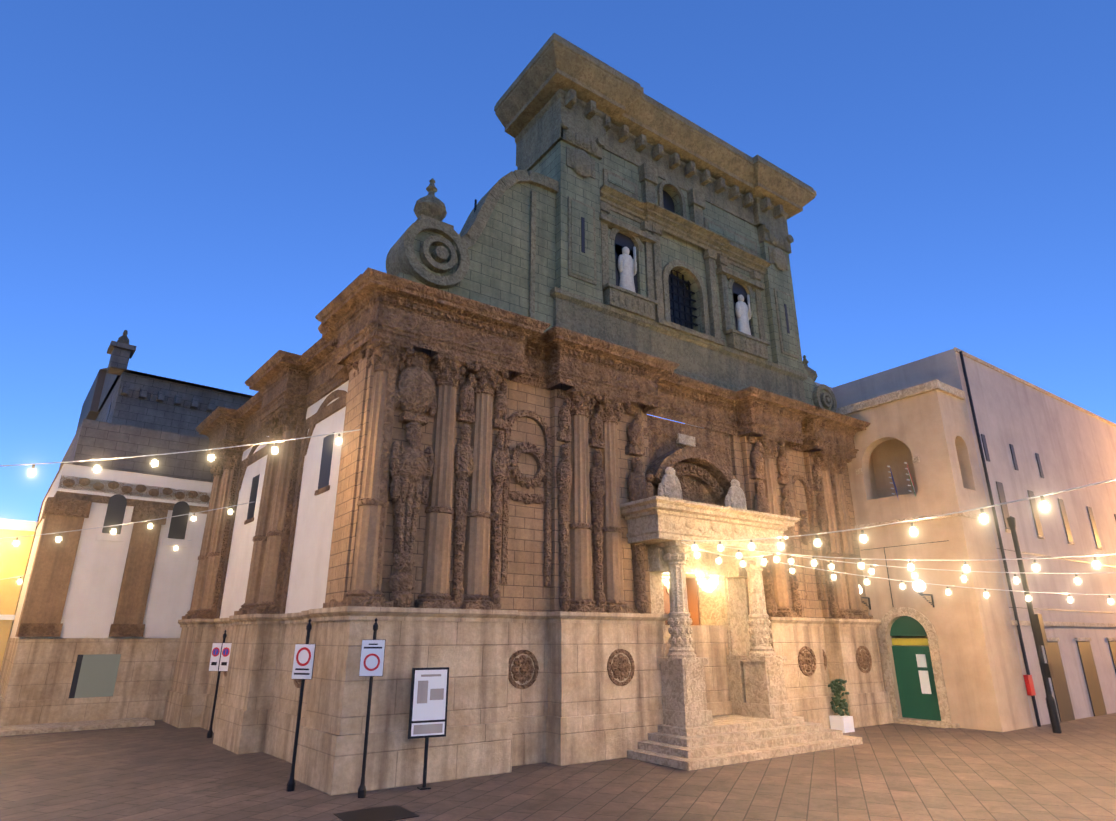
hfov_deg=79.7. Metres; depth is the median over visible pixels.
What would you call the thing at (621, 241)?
church upper windows
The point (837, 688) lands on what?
planter shrub
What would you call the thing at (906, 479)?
flag poles
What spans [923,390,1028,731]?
liceo front wall
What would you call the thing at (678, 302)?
church window grille
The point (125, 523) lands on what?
festoon cable
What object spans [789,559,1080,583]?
festoon bulbs
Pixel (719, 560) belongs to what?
festoon bulbs
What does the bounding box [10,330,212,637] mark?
wall
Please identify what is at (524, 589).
church lower wall
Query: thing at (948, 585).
festoon cable
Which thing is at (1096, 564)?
festoon bulbs
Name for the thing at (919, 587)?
globe lamp globes
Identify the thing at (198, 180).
sky
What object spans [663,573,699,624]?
portal door
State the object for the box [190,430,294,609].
flank shafts
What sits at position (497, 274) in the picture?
church upper wall
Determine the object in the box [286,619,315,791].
sign pole
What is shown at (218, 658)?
no parking sign
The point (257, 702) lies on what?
plinth
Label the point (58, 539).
festoon bulbs
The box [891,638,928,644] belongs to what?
liceo door sign
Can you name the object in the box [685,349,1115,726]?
tall liceo block
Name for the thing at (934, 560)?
festoon cable
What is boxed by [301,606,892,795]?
church plinth
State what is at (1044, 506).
festoon bulbs
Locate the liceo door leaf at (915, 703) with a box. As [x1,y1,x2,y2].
[890,616,940,720]
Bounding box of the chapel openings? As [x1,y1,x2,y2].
[69,402,189,697]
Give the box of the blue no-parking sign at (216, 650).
[213,649,227,654]
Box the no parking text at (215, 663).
[211,662,226,665]
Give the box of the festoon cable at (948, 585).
[773,561,1115,594]
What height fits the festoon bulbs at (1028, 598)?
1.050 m
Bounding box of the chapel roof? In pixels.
[76,367,252,431]
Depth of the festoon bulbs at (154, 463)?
13.10 m
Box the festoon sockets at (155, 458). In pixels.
[31,434,340,468]
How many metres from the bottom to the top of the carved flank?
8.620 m
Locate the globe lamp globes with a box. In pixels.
[859,580,925,593]
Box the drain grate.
[334,805,418,820]
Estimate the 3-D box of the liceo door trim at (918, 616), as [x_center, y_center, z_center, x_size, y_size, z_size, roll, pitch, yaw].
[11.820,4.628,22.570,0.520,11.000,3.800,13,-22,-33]
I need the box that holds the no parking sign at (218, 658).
[209,643,231,670]
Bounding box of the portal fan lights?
[663,573,717,591]
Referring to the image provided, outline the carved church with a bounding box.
[318,267,872,688]
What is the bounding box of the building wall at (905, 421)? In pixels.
[846,394,985,729]
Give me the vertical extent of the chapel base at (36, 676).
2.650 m
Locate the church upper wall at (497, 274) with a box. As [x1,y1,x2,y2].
[397,140,830,409]
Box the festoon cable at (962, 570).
[775,552,1115,573]
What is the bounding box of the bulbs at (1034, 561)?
[738,550,1096,565]
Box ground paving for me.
[0,713,1115,820]
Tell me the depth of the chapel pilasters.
22.00 m
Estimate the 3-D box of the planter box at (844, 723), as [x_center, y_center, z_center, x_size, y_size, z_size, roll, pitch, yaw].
[8.401,9.269,19.781,0.500,0.420,0.450,13,-22,-33]
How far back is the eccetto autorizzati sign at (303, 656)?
12.78 m
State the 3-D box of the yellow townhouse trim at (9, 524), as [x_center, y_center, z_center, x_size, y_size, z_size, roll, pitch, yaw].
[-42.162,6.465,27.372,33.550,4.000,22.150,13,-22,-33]
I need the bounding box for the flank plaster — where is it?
[220,380,348,617]
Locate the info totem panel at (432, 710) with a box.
[411,670,446,735]
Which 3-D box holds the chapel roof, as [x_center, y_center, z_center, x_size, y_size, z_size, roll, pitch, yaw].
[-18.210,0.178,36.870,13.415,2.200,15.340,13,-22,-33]
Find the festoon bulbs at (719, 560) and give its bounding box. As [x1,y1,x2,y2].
[695,553,765,565]
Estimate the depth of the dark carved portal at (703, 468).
20.04 m
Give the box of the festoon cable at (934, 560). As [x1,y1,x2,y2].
[723,546,1115,560]
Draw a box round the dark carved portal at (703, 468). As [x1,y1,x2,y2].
[643,415,744,505]
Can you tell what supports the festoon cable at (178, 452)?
attached to the carved church
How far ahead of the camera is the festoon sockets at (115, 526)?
18.95 m
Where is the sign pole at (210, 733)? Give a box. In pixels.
[207,630,226,737]
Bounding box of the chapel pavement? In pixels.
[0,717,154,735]
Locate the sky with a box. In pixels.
[0,0,1115,520]
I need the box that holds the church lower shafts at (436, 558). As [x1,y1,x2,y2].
[351,371,861,608]
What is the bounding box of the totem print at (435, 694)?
[413,674,443,734]
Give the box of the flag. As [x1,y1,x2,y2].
[890,468,898,500]
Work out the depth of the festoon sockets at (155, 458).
13.13 m
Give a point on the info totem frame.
(424, 786)
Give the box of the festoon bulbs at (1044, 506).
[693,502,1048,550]
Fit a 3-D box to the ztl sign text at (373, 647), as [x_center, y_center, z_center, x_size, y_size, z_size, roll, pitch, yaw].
[-3.420,4.358,12.367,0.278,0.087,0.196,13,-22,-33]
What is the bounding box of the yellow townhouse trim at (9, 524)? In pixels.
[0,519,37,619]
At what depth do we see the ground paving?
12.65 m
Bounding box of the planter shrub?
[828,679,849,715]
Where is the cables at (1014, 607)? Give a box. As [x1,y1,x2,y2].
[864,351,1113,726]
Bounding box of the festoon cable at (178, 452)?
[0,429,360,466]
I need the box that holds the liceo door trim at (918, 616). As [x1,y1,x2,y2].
[837,379,963,727]
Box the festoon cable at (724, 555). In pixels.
[681,542,772,556]
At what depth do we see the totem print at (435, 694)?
12.73 m
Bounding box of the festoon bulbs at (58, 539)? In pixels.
[13,510,231,545]
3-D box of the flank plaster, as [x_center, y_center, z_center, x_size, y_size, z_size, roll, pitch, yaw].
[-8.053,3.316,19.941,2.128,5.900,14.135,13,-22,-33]
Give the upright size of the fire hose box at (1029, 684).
0.600 m
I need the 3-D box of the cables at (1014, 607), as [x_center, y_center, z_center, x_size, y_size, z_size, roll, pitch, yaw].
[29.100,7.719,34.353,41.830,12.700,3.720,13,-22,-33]
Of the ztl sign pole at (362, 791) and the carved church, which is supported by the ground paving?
the ztl sign pole at (362, 791)
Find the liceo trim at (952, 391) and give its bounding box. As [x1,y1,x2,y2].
[937,347,1115,640]
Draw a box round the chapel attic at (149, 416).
[59,341,249,481]
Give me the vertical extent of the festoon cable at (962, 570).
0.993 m
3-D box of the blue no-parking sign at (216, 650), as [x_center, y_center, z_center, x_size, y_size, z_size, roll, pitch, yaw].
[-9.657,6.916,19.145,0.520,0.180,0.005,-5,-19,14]
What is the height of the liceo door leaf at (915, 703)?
3.280 m
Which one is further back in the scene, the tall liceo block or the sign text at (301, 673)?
the tall liceo block
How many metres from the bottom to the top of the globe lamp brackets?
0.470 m
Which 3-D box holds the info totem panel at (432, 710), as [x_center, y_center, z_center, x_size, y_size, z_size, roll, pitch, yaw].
[-2.451,5.568,12.760,0.635,1.150,0.095,13,-22,-33]
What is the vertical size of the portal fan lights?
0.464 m
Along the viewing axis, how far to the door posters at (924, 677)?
21.81 m
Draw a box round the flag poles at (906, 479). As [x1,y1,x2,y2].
[887,462,911,494]
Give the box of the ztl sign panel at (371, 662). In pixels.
[359,640,384,675]
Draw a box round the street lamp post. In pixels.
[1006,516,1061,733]
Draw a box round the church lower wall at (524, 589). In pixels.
[325,337,868,618]
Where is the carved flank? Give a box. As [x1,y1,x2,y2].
[182,274,396,687]
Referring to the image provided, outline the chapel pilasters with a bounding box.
[15,514,160,636]
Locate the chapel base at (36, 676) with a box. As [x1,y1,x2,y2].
[0,637,179,725]
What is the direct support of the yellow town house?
on the ground paving
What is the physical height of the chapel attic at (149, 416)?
7.400 m
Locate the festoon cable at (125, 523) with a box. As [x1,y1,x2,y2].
[0,501,254,538]
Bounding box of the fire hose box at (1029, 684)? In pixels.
[1023,675,1035,695]
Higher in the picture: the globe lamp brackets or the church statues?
the church statues
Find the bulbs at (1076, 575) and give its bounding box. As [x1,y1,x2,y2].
[790,556,1077,577]
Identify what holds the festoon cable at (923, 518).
attached to the portal stone at (761, 722)
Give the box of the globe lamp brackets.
[861,592,934,609]
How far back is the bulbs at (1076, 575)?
17.06 m
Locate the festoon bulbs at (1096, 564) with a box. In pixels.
[737,553,1099,571]
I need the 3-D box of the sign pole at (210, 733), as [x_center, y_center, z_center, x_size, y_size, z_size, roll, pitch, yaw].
[-9.651,7.695,18.904,0.429,2.840,0.509,13,-22,-33]
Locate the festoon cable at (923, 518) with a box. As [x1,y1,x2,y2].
[681,479,1115,540]
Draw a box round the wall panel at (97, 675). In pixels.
[74,654,120,697]
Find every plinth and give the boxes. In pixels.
[163,606,353,795]
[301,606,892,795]
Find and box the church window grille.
[474,199,697,328]
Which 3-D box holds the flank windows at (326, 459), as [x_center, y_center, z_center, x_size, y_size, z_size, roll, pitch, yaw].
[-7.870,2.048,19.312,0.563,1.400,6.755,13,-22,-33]
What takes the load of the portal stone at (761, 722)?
on the ground paving
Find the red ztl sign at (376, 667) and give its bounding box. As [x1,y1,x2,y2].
[364,653,379,670]
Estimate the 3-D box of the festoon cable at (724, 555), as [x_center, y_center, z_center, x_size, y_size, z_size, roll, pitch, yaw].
[4.682,3.851,18.206,3.705,0.249,0.074,13,-22,-33]
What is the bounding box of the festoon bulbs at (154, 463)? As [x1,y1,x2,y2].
[28,438,340,475]
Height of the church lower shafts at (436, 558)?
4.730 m
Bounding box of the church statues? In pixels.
[618,246,751,334]
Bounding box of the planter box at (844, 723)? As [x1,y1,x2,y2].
[829,715,854,732]
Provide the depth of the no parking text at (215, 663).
19.03 m
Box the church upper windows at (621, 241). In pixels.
[581,190,789,335]
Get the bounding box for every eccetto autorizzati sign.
[291,644,314,678]
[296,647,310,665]
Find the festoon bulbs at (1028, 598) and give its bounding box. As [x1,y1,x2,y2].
[790,568,1112,603]
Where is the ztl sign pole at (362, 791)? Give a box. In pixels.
[357,618,385,797]
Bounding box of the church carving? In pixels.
[386,33,836,411]
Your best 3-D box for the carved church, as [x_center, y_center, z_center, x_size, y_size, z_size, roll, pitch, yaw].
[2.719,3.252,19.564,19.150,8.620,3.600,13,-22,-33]
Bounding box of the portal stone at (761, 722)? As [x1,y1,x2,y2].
[620,433,862,770]
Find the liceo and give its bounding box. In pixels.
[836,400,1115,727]
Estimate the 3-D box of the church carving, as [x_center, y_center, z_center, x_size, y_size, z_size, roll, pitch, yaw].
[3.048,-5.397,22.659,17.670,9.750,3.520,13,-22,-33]
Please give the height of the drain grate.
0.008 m
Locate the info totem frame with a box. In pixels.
[408,667,448,789]
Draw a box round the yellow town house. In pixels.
[0,529,35,668]
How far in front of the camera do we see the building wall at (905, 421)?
22.81 m
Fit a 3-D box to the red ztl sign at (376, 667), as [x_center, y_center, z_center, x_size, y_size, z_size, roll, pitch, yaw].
[-3.420,4.622,12.276,0.251,0.302,0.178,13,-22,-33]
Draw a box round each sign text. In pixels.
[294,668,309,674]
[364,644,381,648]
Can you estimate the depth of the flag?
23.05 m
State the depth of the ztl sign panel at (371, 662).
12.30 m
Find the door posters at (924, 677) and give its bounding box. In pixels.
[916,654,931,693]
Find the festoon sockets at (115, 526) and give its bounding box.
[16,507,231,540]
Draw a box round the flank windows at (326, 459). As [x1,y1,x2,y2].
[247,432,334,518]

